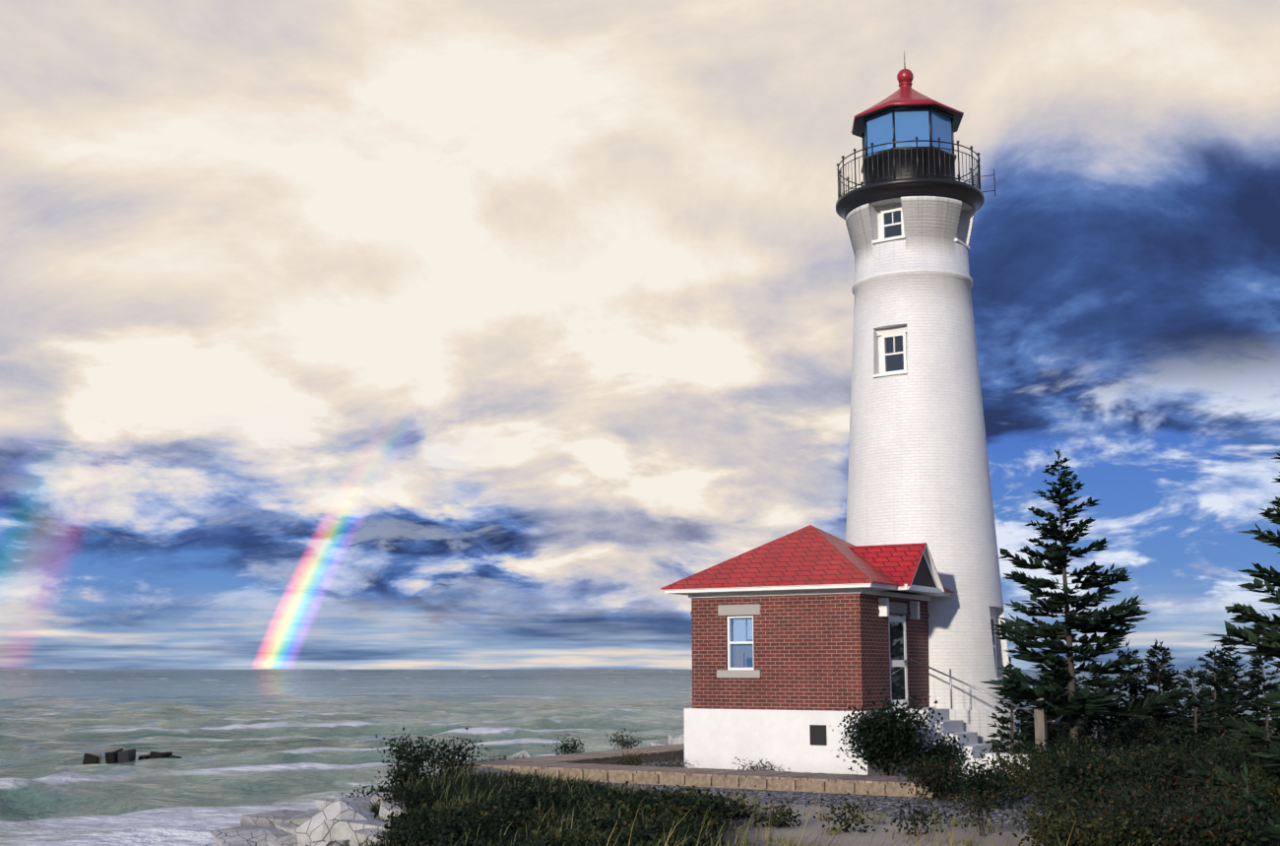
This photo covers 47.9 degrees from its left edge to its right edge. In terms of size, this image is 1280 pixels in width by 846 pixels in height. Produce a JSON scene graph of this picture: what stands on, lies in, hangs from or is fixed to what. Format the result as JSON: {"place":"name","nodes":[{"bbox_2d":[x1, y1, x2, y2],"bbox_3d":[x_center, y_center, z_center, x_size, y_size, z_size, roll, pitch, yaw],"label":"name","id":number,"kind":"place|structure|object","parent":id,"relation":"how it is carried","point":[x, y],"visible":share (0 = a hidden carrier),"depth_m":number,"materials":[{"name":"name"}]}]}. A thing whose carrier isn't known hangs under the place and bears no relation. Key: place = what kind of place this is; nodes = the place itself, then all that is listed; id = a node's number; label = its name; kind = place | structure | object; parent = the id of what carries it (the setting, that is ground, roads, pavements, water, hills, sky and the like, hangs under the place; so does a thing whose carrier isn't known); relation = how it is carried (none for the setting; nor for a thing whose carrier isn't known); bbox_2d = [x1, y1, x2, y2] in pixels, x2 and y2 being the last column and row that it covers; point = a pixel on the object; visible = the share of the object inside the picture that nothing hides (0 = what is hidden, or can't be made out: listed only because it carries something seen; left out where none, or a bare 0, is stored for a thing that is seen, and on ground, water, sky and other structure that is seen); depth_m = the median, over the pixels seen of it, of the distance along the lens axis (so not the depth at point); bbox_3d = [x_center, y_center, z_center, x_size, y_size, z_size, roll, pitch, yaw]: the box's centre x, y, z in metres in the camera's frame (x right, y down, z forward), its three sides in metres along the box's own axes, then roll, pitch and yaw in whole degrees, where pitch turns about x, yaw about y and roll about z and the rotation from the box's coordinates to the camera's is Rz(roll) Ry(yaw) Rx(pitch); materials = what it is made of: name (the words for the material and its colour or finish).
{"place":"outdoors","nodes":[
{"label":"outdoors","id":0,"kind":"place"},
{"bbox_2d":[0,669,1279,845],"bbox_3d":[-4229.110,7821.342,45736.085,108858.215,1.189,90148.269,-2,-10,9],"label":"lake water","id":1,"kind":"structure","parent":0,"point":[243,741],"depth_m":80.47,"materials":[{"name":"teal liquid"}]},
{"bbox_2d":[82,748,181,764],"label":"rocks","id":2,"kind":"object","parent":1,"relation":"in","point":[119,755],"visible":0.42,"depth_m":54.46,"materials":[{"name":"black stone"}]},
{"bbox_2d":[0,0,1279,669],"label":"sky","id":3,"kind":"structure","parent":0,"point":[334,334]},
{"bbox_2d":[453,718,1276,845],"bbox_3d":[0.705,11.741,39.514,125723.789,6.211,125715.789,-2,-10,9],"label":"ground","id":4,"kind":"structure","parent":0,"point":[812,824],"depth_m":20.80,"materials":[{"name":"grey gravel"}]},
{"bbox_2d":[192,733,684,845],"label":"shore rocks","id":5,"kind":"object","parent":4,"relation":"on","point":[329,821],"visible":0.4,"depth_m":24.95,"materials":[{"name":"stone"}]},
{"bbox_2d":[324,750,741,845],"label":"grass","id":6,"kind":"structure","parent":4,"relation":"on","point":[469,787],"depth_m":22.83,"materials":[{"name":"green plant"}]},
{"bbox_2d":[460,743,995,799],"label":"retaining wall","id":7,"kind":"structure","parent":4,"relation":"on","point":[602,766],"depth_m":28.68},
{"bbox_2d":[340,687,1279,845],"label":"shrubs","id":8,"kind":"object","parent":4,"relation":"on","point":[1161,763],"visible":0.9,"depth_m":18.64,"materials":[{"name":"green plant"}]},
{"bbox_2d":[660,524,1034,779],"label":"service building","id":9,"kind":"structure","parent":4,"relation":"on","point":[800,637],"depth_m":30.27,"materials":[{"name":"red brick"}]},
{"bbox_2d":[845,195,1021,752],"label":"lighthouse tower","id":10,"kind":"structure","parent":4,"relation":"on","point":[919,470],"depth_m":33.96,"materials":[{"name":"white paint"}]},
{"bbox_2d":[835,51,995,220],"bbox_3d":[6.927,-7.375,36.590,3.959,4.430,3.680,-2,-10,9],"label":"lantern room","id":11,"kind":"object","parent":10,"relation":"on","point":[905,131],"visible":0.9,"depth_m":35.52,"materials":[{"name":"black metal"}]},
{"bbox_2d":[871,201,1002,680],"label":"tower windows","id":12,"kind":"structure","parent":10,"relation":"attached to","point":[894,350],"depth_m":34.71,"materials":[{"name":"white"}]},
{"bbox_2d":[1033,698,1068,781],"bbox_3d":[8.471,6.542,29.632,0.630,1.730,0.400,-6,-11,31],"label":"rail post","id":13,"kind":"object","parent":4,"relation":"on","point":[1041,728],"visible":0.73,"depth_m":29.66,"materials":[{"name":"wood"}]},
{"bbox_2d":[980,448,1279,845],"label":"conifer trees","id":14,"kind":"object","parent":4,"relation":"on","point":[1073,700],"visible":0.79,"depth_m":30.62,"materials":[{"name":"green plant"}]},
{"bbox_2d":[525,710,1279,845],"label":"beach grass","id":15,"kind":"structure","parent":0,"point":[767,840],"depth_m":17.13,"materials":[{"name":"green plant"}]}
]}

